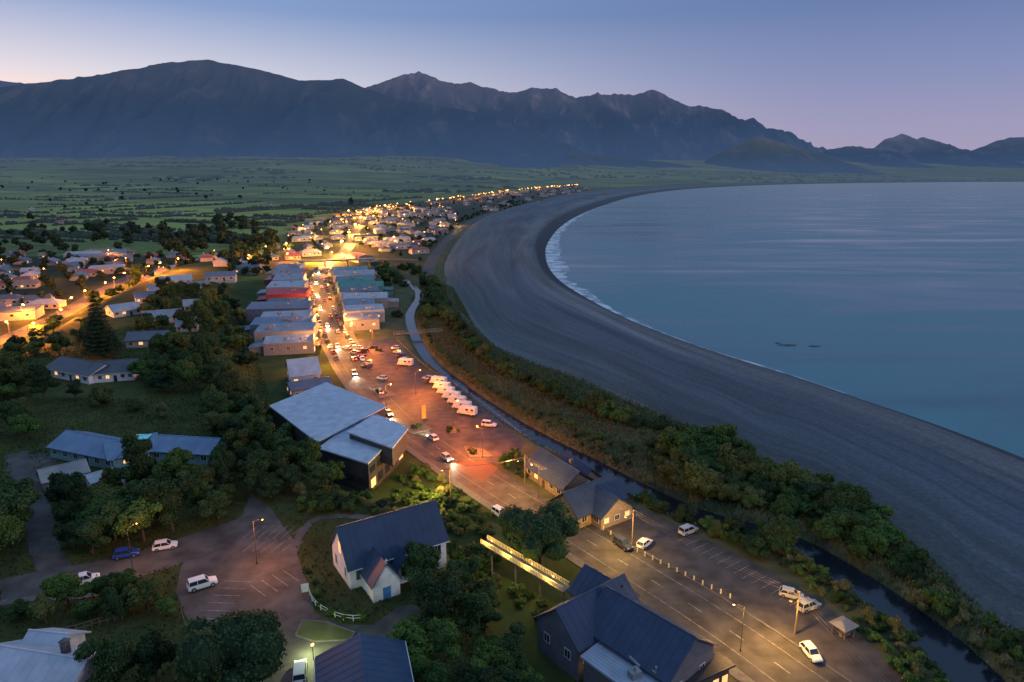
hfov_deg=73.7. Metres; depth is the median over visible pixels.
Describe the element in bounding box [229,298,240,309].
tree
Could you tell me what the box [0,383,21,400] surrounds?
tree
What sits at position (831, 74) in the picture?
sky
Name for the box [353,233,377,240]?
house
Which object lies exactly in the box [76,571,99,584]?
pickup truck
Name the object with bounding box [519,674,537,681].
tree
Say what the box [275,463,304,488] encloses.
tree
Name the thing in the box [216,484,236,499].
tree
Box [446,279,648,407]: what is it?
beach track
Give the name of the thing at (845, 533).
bush
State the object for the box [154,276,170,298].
tree
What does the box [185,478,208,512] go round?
tree
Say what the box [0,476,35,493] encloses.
tree
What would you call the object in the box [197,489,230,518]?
tree
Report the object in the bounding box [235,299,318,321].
shop
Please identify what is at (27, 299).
house
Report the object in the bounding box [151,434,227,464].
teal house
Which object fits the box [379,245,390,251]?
house
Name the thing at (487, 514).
shrub
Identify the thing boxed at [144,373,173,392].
tree
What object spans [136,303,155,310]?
tree
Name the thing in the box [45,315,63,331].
tree
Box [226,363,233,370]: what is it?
tree
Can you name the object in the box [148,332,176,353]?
tree
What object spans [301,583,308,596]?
notice board
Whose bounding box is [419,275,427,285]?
bush
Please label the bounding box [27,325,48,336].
tree
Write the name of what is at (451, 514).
shrub
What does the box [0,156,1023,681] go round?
ground
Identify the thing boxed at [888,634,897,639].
shrub
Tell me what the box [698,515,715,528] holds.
bush
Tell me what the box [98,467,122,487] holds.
tree
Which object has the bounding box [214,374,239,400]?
tree
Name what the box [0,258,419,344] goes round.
highway
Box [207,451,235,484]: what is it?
tree
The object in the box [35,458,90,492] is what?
garage
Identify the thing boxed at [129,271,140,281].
tree
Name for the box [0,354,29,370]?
tree
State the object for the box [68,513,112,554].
tree
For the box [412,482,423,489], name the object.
shrub
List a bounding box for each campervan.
[397,358,413,365]
[429,375,446,383]
[432,380,450,388]
[436,385,454,393]
[442,389,460,398]
[447,394,465,403]
[452,399,471,408]
[457,404,477,415]
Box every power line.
[447,458,879,681]
[471,458,884,681]
[479,456,889,681]
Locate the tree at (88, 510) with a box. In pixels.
[74,494,123,521]
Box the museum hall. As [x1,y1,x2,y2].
[269,382,386,461]
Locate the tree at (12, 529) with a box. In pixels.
[0,509,27,566]
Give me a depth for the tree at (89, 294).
394.45 m
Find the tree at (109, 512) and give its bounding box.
[93,494,136,540]
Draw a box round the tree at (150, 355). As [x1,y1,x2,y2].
[139,352,158,367]
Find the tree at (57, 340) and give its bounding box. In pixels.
[45,331,69,354]
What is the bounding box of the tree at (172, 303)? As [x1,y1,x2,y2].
[163,297,182,308]
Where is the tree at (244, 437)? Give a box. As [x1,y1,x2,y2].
[222,424,258,452]
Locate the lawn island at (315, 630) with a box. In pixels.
[297,620,354,639]
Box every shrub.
[87,384,114,406]
[124,398,145,411]
[125,476,137,482]
[154,401,167,416]
[293,482,306,495]
[295,495,306,502]
[297,503,305,511]
[302,567,310,573]
[307,500,318,512]
[310,577,317,583]
[311,587,322,596]
[316,490,324,495]
[316,598,324,606]
[317,496,336,511]
[325,606,338,615]
[326,488,342,499]
[334,497,346,507]
[340,609,349,619]
[342,499,355,511]
[348,490,357,496]
[351,494,360,502]
[357,610,366,621]
[360,488,373,499]
[365,500,375,506]
[372,507,379,513]
[375,498,388,506]
[379,505,394,513]
[380,502,394,508]
[390,492,398,500]
[393,487,402,492]
[395,474,406,481]
[401,494,410,504]
[408,463,415,471]
[411,475,421,481]
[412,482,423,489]
[414,466,425,474]
[417,490,428,498]
[420,463,430,471]
[421,323,429,328]
[426,473,436,482]
[428,493,442,501]
[435,485,447,494]
[436,472,447,483]
[441,495,457,507]
[441,515,450,524]
[445,484,453,491]
[445,509,459,519]
[445,522,459,530]
[446,542,453,553]
[450,547,465,559]
[451,487,462,495]
[452,527,463,534]
[455,502,468,511]
[459,516,470,528]
[464,498,473,504]
[464,541,482,553]
[465,549,474,557]
[467,371,474,377]
[467,503,481,512]
[470,513,479,520]
[473,525,481,532]
[474,514,486,524]
[476,553,488,568]
[476,571,487,579]
[478,528,495,537]
[480,547,488,557]
[483,511,491,518]
[484,569,490,574]
[488,552,503,566]
[489,523,494,529]
[490,573,501,585]
[498,452,509,463]
[505,393,512,399]
[505,461,510,467]
[506,451,513,459]
[506,582,525,597]
[509,447,520,456]
[514,453,520,459]
[515,458,523,465]
[515,596,526,607]
[519,471,527,477]
[523,589,534,599]
[531,609,543,621]
[535,598,547,607]
[564,418,575,425]
[578,428,589,435]
[595,432,604,439]
[626,445,635,452]
[776,558,789,566]
[782,553,792,559]
[789,563,805,574]
[790,552,807,563]
[792,547,800,556]
[802,557,819,573]
[804,575,817,581]
[808,580,818,589]
[814,572,832,582]
[818,564,829,575]
[818,586,826,596]
[828,590,845,602]
[832,578,853,591]
[842,604,850,611]
[844,590,860,603]
[851,615,860,621]
[855,625,866,633]
[859,605,877,627]
[861,602,873,609]
[864,627,883,641]
[872,620,890,631]
[874,610,888,623]
[881,638,894,652]
[884,656,909,672]
[886,615,903,635]
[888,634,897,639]
[890,650,905,666]
[894,641,906,650]
[897,628,919,643]
[899,648,905,657]
[901,670,919,681]
[902,660,928,678]
[904,650,926,667]
[910,646,927,654]
[924,658,938,668]
[929,677,950,681]
[934,668,946,678]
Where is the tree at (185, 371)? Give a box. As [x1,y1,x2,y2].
[168,357,199,391]
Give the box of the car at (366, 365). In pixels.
[360,363,370,367]
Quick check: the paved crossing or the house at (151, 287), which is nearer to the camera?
the paved crossing
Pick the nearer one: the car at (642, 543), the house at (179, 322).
the car at (642, 543)
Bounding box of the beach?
[444,181,1023,630]
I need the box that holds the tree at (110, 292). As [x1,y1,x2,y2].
[104,288,119,296]
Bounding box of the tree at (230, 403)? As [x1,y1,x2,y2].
[223,399,235,412]
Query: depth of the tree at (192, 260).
535.64 m
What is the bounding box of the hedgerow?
[0,175,535,242]
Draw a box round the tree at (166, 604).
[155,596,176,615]
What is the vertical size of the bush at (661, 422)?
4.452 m
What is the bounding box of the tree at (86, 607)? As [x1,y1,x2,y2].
[70,597,103,617]
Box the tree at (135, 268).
[130,264,144,276]
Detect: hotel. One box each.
[533,573,640,680]
[566,563,639,596]
[593,585,718,681]
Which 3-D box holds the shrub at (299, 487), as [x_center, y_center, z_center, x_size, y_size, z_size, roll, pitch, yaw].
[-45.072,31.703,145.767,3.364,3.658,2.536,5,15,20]
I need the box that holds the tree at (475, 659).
[470,655,485,670]
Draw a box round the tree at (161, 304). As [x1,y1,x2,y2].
[159,300,164,308]
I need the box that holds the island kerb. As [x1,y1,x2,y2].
[295,619,355,641]
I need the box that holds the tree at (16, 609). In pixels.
[2,598,31,621]
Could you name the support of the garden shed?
on the ground at (332, 178)
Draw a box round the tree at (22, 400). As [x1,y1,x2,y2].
[0,396,30,419]
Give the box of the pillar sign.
[421,405,426,419]
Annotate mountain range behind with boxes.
[366,71,825,159]
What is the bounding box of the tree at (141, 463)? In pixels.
[115,431,156,481]
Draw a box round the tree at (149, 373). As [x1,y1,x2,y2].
[141,368,160,382]
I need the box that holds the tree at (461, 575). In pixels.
[435,567,472,589]
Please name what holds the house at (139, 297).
on the ground at (332, 178)
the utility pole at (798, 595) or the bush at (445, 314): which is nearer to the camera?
the utility pole at (798, 595)
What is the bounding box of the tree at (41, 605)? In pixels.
[25,592,55,623]
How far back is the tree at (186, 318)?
284.08 m
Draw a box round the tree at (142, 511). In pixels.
[112,495,163,541]
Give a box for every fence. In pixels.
[62,614,122,630]
[180,607,187,629]
[309,589,355,620]
[397,339,520,433]
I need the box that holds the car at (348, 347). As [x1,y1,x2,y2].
[342,345,351,349]
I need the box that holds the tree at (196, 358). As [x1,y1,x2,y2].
[182,352,202,381]
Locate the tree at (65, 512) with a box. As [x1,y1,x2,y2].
[53,500,80,524]
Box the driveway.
[3,450,73,580]
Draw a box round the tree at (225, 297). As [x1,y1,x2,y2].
[221,294,229,301]
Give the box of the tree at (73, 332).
[69,329,79,339]
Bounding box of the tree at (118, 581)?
[100,567,141,597]
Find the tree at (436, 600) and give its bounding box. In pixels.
[410,572,462,630]
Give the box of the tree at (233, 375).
[211,370,242,391]
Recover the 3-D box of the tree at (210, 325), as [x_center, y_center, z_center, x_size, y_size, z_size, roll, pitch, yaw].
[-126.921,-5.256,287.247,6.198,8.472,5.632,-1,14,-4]
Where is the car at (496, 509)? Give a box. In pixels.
[491,504,503,516]
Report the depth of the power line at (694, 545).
127.14 m
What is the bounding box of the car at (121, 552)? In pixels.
[112,546,139,559]
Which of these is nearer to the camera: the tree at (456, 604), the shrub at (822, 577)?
the tree at (456, 604)
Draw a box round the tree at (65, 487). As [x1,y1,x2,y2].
[44,470,85,502]
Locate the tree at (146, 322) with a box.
[132,316,156,330]
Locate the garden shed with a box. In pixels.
[84,467,112,485]
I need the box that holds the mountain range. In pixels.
[0,59,601,167]
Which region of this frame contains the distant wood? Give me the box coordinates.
[0,155,1023,192]
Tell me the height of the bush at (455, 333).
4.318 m
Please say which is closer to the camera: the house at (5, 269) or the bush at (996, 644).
the bush at (996, 644)
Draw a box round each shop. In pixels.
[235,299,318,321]
[242,314,321,337]
[248,332,320,355]
[254,321,323,342]
[256,279,312,298]
[256,286,315,301]
[260,309,317,321]
[264,268,311,284]
[265,262,308,277]
[267,296,315,306]
[272,272,310,284]
[285,356,321,381]
[285,376,332,396]
[328,266,376,278]
[329,269,374,281]
[331,276,373,288]
[333,281,393,294]
[335,285,389,303]
[337,292,398,309]
[338,298,374,312]
[338,313,379,330]
[339,303,384,321]
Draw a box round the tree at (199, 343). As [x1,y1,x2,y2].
[186,333,218,369]
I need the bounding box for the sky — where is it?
[0,0,1023,150]
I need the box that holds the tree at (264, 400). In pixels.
[259,397,267,406]
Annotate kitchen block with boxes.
[580,642,658,681]
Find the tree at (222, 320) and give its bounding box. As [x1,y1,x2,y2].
[215,315,227,328]
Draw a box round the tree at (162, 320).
[153,314,168,329]
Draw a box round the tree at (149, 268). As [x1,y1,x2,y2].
[145,264,152,271]
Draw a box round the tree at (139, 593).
[121,577,162,608]
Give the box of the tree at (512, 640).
[498,621,529,669]
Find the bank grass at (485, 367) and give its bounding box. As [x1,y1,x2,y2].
[415,278,1023,681]
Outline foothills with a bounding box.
[565,151,691,167]
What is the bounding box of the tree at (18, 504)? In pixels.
[0,485,41,522]
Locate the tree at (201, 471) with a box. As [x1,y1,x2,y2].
[171,464,215,491]
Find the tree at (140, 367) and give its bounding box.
[126,359,153,375]
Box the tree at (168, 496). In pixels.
[140,475,194,531]
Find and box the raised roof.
[347,415,407,465]
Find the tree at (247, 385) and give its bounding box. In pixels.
[236,378,255,397]
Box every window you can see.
[153,453,159,457]
[200,456,206,460]
[338,540,341,554]
[346,472,354,480]
[355,570,360,580]
[358,477,366,484]
[370,463,374,473]
[370,475,375,487]
[378,468,382,481]
[385,464,389,473]
[544,631,549,643]
[564,647,570,660]
[614,513,619,520]
[721,673,727,681]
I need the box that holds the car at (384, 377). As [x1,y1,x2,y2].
[376,375,387,379]
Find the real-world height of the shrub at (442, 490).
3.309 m
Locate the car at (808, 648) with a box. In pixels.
[799,640,822,662]
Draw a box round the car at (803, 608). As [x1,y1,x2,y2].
[795,597,821,613]
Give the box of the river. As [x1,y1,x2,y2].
[374,266,1005,681]
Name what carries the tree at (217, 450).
on the ground at (332, 178)
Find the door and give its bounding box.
[382,585,390,599]
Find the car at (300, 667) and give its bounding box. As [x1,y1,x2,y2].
[292,658,307,681]
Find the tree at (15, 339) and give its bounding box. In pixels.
[5,334,25,345]
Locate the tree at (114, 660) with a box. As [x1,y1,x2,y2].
[72,634,136,681]
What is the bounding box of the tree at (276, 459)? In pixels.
[263,444,296,472]
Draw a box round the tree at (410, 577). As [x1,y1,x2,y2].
[406,571,437,615]
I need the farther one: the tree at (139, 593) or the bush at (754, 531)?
the bush at (754, 531)
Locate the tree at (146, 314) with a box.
[141,312,152,316]
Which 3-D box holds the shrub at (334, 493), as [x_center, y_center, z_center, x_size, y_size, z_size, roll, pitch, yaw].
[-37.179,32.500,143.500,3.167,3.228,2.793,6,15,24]
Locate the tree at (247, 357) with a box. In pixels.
[232,351,259,368]
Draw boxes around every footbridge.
[393,328,441,334]
[480,535,569,601]
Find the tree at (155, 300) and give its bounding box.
[142,294,163,307]
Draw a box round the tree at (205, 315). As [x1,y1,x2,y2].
[195,306,214,331]
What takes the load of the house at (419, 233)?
on the ground at (332, 178)
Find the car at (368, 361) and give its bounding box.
[362,360,372,363]
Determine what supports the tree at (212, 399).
on the ground at (332, 178)
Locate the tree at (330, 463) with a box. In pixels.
[323,459,344,487]
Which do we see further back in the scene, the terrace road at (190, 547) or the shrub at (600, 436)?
the shrub at (600, 436)
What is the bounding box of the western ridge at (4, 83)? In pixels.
[0,81,23,86]
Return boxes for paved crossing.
[451,461,497,481]
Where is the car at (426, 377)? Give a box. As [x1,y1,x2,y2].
[422,375,431,379]
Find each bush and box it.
[378,267,388,272]
[380,261,389,267]
[381,272,390,281]
[384,281,392,286]
[391,270,402,277]
[391,309,403,316]
[392,275,402,282]
[398,263,408,269]
[398,281,409,285]
[410,268,417,274]
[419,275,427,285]
[419,300,428,303]
[421,303,437,316]
[427,276,441,286]
[429,294,444,304]
[434,297,451,307]
[437,301,453,309]
[440,305,453,310]
[440,308,453,319]
[444,310,461,324]
[453,321,467,331]
[453,330,467,336]
[458,329,475,340]
[460,337,478,343]
[464,342,480,349]
[465,337,482,344]
[475,342,490,355]
[496,362,516,374]
[498,356,512,363]
[511,369,521,378]
[518,374,532,382]
[527,372,540,386]
[536,379,560,393]
[564,392,581,403]
[573,399,587,406]
[586,391,612,413]
[596,400,616,417]
[608,406,631,422]
[623,414,650,427]
[631,488,655,503]
[643,438,658,450]
[647,414,670,429]
[647,449,668,458]
[648,499,669,511]
[652,454,669,469]
[654,426,687,448]
[656,429,697,456]
[656,464,668,479]
[658,457,702,494]
[664,424,679,430]
[669,443,701,458]
[671,501,698,522]
[673,446,700,463]
[678,423,703,431]
[682,459,724,498]
[686,425,717,435]
[690,423,738,447]
[696,434,731,458]
[697,453,715,460]
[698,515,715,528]
[700,427,730,445]
[700,457,723,474]
[706,519,728,537]
[713,481,744,502]
[714,442,749,475]
[720,469,747,484]
[721,527,743,542]
[723,514,751,535]
[726,481,751,491]
[732,437,756,455]
[733,446,760,465]
[740,485,767,508]
[740,533,772,559]
[746,468,770,486]
[747,461,770,477]
[750,520,767,540]
[753,455,774,463]
[753,480,779,500]
[758,458,801,491]
[759,514,803,554]
[763,500,773,508]
[769,494,795,518]
[777,481,803,501]
[779,493,811,513]
[794,480,829,499]
[797,468,829,483]
[805,518,814,527]
[809,479,835,509]
[809,500,824,514]
[812,472,834,482]
[812,512,847,539]
[820,481,873,514]
[824,506,874,529]
[832,481,852,490]
[840,526,853,540]
[845,539,853,545]
[846,536,871,560]
[850,529,888,554]
[852,524,902,544]
[858,501,895,531]
[884,556,900,567]
[888,528,907,544]
[892,561,924,579]
[893,547,928,568]
[898,545,914,550]
[911,588,930,610]
[912,577,927,588]
[922,587,956,617]
[926,582,947,592]
[927,574,949,588]
[954,609,972,622]
[955,598,977,613]
[968,634,985,647]
[980,620,997,635]
[986,638,1003,652]
[987,612,999,624]
[997,653,1014,667]
[1000,631,1021,648]
[1008,627,1023,641]
[1008,645,1023,660]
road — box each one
[0,516,264,606]
[309,191,848,681]
[421,202,521,276]
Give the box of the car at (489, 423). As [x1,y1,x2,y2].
[481,419,496,427]
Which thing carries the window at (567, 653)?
in the hotel at (566, 640)
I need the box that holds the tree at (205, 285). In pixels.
[201,283,213,289]
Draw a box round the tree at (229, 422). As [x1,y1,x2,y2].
[220,416,247,430]
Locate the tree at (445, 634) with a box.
[426,616,461,662]
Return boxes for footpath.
[0,592,100,605]
[318,284,851,681]
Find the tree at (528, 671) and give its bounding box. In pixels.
[516,666,544,681]
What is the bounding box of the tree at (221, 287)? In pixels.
[217,282,227,294]
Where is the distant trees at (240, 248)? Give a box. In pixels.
[0,176,585,296]
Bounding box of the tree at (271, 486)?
[255,477,283,497]
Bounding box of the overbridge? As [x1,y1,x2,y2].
[298,258,372,266]
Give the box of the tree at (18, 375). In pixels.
[0,363,33,391]
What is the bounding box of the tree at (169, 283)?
[167,281,175,294]
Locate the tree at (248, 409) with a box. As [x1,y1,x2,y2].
[235,404,255,419]
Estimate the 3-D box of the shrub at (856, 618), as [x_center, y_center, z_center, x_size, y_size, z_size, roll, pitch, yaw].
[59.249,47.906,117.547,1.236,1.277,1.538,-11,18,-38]
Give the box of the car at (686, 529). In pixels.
[678,523,697,536]
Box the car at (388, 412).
[385,409,392,416]
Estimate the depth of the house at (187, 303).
340.06 m
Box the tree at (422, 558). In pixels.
[400,540,441,579]
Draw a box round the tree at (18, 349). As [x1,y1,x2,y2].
[1,341,26,354]
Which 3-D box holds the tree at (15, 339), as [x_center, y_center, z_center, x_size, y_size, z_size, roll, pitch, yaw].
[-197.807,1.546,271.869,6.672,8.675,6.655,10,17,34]
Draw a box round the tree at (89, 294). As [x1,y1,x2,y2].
[86,289,99,301]
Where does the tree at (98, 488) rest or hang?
on the ground at (332, 178)
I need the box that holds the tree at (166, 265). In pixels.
[161,263,170,268]
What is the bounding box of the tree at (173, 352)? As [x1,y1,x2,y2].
[166,346,183,359]
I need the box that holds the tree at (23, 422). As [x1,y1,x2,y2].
[6,413,43,439]
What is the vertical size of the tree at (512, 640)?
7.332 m
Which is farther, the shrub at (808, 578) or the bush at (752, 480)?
the bush at (752, 480)
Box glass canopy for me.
[136,434,151,439]
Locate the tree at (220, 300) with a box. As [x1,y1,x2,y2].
[211,299,226,306]
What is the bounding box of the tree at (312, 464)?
[305,461,323,477]
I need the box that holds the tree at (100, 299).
[92,296,103,303]
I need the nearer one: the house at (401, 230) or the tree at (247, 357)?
the tree at (247, 357)
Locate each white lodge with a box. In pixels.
[46,356,110,383]
[88,358,139,382]
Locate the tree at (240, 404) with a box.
[231,396,264,412]
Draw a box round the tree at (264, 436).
[249,417,276,449]
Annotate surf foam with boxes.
[545,191,839,391]
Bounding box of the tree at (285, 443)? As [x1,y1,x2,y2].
[273,438,298,463]
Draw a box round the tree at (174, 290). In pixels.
[162,283,183,299]
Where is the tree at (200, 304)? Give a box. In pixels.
[190,299,209,311]
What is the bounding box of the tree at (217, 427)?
[206,415,227,437]
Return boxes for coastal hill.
[704,137,884,174]
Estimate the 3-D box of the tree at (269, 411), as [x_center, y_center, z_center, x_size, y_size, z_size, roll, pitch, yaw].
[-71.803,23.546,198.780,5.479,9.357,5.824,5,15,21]
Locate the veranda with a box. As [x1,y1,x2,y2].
[685,648,735,681]
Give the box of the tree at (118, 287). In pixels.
[115,284,124,291]
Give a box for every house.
[0,266,13,273]
[0,272,16,278]
[0,279,6,289]
[0,292,23,305]
[0,302,11,306]
[0,303,44,320]
[0,637,95,681]
[3,251,20,259]
[11,275,34,284]
[12,278,40,288]
[13,256,31,264]
[19,266,40,274]
[20,270,40,278]
[22,627,90,645]
[23,294,52,303]
[25,297,66,308]
[38,252,47,258]
[41,257,60,264]
[45,430,124,467]
[54,219,72,223]
[62,257,87,264]
[63,250,102,256]
[66,261,84,271]
[69,270,89,280]
[72,252,110,261]
[77,267,97,276]
[84,248,115,252]
[88,263,124,273]
[101,254,116,260]
[103,260,120,264]
[103,432,158,467]
[104,301,141,317]
[105,249,126,255]
[114,256,123,263]
[121,254,132,261]
[124,330,170,347]
[125,248,134,255]
[133,291,154,303]
[137,275,151,282]
[141,308,181,322]
[146,256,160,264]
[146,282,177,291]
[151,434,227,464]
[154,266,168,275]
[158,274,192,282]
[166,250,177,257]
[175,317,198,331]
[176,254,188,259]
[182,298,203,310]
[187,280,210,288]
[199,253,213,261]
[204,271,237,283]
[212,257,227,266]
[227,263,261,274]
[239,258,248,264]
[263,253,278,259]
[284,247,295,252]
[284,252,300,259]
[286,230,301,234]
[290,235,311,241]
[299,248,321,256]
[303,225,313,228]
[303,243,313,249]
[304,220,317,225]
[313,234,322,239]
[314,219,322,222]
[320,241,332,247]
[329,230,340,233]
[330,234,346,239]
[331,223,350,228]
[345,252,374,262]
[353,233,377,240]
[364,238,374,244]
[368,220,379,223]
[369,240,386,246]
[373,227,385,233]
[374,224,385,227]
[379,216,398,220]
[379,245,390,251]
[383,235,410,242]
[386,219,395,222]
[386,242,409,249]
[387,239,404,243]
[396,228,411,232]
[397,224,411,228]
[398,213,410,216]
[398,221,414,226]
[399,217,409,221]
[406,228,416,233]
[407,241,418,247]
[409,213,420,216]
[409,246,428,253]
[411,239,427,244]
[412,220,422,223]
[415,232,424,236]
[421,209,436,212]
[421,212,436,215]
[422,237,435,242]
[427,227,436,232]
[428,225,445,229]
[429,221,443,224]
[433,229,444,234]
[483,207,497,210]
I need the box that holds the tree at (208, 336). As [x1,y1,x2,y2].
[204,331,224,364]
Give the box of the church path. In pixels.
[286,514,372,556]
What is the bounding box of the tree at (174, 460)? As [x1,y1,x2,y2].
[156,446,193,478]
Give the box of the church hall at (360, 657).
[314,632,413,681]
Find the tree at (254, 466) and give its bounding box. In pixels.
[236,448,269,490]
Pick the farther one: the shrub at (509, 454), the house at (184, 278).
the house at (184, 278)
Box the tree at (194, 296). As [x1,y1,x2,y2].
[189,291,198,298]
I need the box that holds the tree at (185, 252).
[181,247,190,259]
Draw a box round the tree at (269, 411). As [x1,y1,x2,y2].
[265,408,272,421]
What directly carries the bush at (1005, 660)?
on the ground at (332, 178)
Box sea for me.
[546,182,1023,457]
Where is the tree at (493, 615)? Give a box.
[476,591,503,630]
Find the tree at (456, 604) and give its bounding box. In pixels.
[443,578,467,613]
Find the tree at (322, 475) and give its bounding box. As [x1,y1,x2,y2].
[307,465,336,486]
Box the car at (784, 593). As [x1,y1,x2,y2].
[779,585,803,599]
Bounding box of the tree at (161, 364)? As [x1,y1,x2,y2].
[152,357,173,373]
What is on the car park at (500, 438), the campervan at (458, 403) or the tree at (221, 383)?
the campervan at (458, 403)
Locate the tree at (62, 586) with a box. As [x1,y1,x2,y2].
[39,572,89,606]
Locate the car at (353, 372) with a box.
[351,369,356,374]
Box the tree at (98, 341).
[78,290,122,356]
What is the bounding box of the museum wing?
[320,414,404,493]
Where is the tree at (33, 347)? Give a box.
[25,341,44,355]
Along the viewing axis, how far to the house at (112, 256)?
594.93 m
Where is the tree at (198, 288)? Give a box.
[190,282,202,291]
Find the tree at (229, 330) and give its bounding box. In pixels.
[219,324,237,336]
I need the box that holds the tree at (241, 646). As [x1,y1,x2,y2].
[171,609,287,681]
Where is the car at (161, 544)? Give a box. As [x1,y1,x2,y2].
[152,538,177,551]
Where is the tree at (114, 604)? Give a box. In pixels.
[100,589,127,620]
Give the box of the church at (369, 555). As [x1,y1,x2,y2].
[329,499,449,602]
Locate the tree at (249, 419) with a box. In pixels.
[244,413,265,423]
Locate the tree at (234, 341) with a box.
[219,334,246,352]
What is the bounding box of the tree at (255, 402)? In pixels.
[247,393,273,422]
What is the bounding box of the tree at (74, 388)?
[65,378,83,398]
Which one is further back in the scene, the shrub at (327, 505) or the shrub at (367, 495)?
the shrub at (367, 495)
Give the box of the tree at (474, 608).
[452,588,491,637]
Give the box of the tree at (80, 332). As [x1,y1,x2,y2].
[76,328,86,342]
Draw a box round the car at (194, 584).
[186,574,217,592]
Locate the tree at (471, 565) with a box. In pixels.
[445,554,480,590]
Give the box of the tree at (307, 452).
[294,437,322,467]
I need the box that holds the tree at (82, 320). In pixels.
[74,318,91,328]
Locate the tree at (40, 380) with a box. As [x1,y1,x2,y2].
[26,363,61,401]
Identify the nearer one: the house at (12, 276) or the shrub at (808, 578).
the shrub at (808, 578)
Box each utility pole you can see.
[441,464,452,495]
[517,455,525,485]
[625,509,636,545]
[789,591,802,634]
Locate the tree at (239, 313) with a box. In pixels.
[232,307,247,323]
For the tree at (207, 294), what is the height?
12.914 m
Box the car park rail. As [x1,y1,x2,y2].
[639,550,729,594]
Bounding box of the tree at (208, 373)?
[196,364,220,386]
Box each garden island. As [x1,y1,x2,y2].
[368,347,384,355]
[373,389,393,397]
[402,422,432,433]
[445,428,459,433]
[463,446,492,456]
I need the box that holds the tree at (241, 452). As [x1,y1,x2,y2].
[234,444,263,460]
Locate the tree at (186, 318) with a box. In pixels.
[175,308,200,334]
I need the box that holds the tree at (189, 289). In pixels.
[182,282,198,296]
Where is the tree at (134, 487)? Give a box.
[125,476,165,500]
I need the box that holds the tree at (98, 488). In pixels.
[81,483,132,502]
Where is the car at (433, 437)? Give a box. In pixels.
[427,433,438,440]
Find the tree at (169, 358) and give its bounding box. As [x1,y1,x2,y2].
[157,354,173,373]
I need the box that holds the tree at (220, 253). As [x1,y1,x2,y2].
[216,250,223,257]
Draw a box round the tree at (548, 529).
[494,498,581,569]
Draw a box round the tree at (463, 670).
[452,656,496,681]
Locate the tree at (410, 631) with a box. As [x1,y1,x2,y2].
[385,614,437,655]
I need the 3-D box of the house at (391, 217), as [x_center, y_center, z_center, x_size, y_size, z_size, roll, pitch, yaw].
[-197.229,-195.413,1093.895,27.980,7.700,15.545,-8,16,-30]
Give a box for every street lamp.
[127,521,138,567]
[253,517,264,563]
[476,425,482,456]
[731,602,744,651]
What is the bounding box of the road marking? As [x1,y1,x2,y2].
[199,256,827,681]
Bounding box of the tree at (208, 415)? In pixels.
[203,411,233,425]
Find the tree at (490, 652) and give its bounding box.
[469,633,516,676]
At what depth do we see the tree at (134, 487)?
135.13 m
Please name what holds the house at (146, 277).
on the ground at (332, 178)
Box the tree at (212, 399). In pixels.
[198,386,230,413]
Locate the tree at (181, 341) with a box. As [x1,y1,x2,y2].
[165,331,192,348]
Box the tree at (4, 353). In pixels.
[0,349,15,358]
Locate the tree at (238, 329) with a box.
[233,325,244,332]
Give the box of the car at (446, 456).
[441,452,452,461]
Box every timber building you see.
[523,447,593,495]
[549,473,628,527]
[559,451,601,479]
[586,480,635,529]
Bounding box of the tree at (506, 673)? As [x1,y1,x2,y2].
[493,664,520,681]
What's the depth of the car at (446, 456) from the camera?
183.17 m
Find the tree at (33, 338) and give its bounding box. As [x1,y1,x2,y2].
[29,336,44,344]
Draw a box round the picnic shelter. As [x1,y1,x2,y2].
[829,615,858,641]
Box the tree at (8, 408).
[0,401,34,434]
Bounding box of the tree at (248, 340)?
[238,331,251,350]
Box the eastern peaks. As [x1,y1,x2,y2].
[816,134,1023,168]
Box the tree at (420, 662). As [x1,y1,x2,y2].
[408,652,431,681]
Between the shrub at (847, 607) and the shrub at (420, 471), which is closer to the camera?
the shrub at (847, 607)
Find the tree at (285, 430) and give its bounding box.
[271,422,294,440]
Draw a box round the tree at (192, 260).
[188,257,194,263]
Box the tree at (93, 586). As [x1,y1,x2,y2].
[82,574,106,597]
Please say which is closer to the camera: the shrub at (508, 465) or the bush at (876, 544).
the bush at (876, 544)
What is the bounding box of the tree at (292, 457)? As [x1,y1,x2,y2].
[289,453,300,470]
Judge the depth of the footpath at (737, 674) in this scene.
163.19 m
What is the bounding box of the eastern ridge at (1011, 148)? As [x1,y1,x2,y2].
[971,137,1023,161]
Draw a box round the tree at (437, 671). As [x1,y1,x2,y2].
[424,659,454,681]
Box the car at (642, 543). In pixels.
[636,537,652,549]
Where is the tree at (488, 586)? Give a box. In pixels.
[468,577,500,608]
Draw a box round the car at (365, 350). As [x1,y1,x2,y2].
[359,348,368,352]
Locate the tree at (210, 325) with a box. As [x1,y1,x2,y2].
[203,319,218,331]
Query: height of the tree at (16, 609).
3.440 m
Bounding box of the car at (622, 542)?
[613,534,633,550]
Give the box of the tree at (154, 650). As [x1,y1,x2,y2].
[132,625,178,681]
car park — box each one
[176,493,420,681]
[356,337,524,462]
[606,507,903,681]
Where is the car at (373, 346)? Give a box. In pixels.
[368,345,377,348]
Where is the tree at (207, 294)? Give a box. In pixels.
[197,287,217,308]
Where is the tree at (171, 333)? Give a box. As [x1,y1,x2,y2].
[164,331,181,338]
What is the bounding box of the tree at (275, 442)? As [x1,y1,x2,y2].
[267,436,294,452]
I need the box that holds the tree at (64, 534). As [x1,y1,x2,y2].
[52,521,84,548]
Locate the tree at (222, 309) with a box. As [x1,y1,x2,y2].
[212,302,229,318]
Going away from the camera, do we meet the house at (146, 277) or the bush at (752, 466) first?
the bush at (752, 466)
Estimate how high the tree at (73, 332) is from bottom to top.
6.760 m
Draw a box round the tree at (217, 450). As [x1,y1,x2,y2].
[208,441,239,468]
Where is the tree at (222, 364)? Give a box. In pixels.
[211,360,228,372]
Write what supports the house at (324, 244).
on the ground at (332, 178)

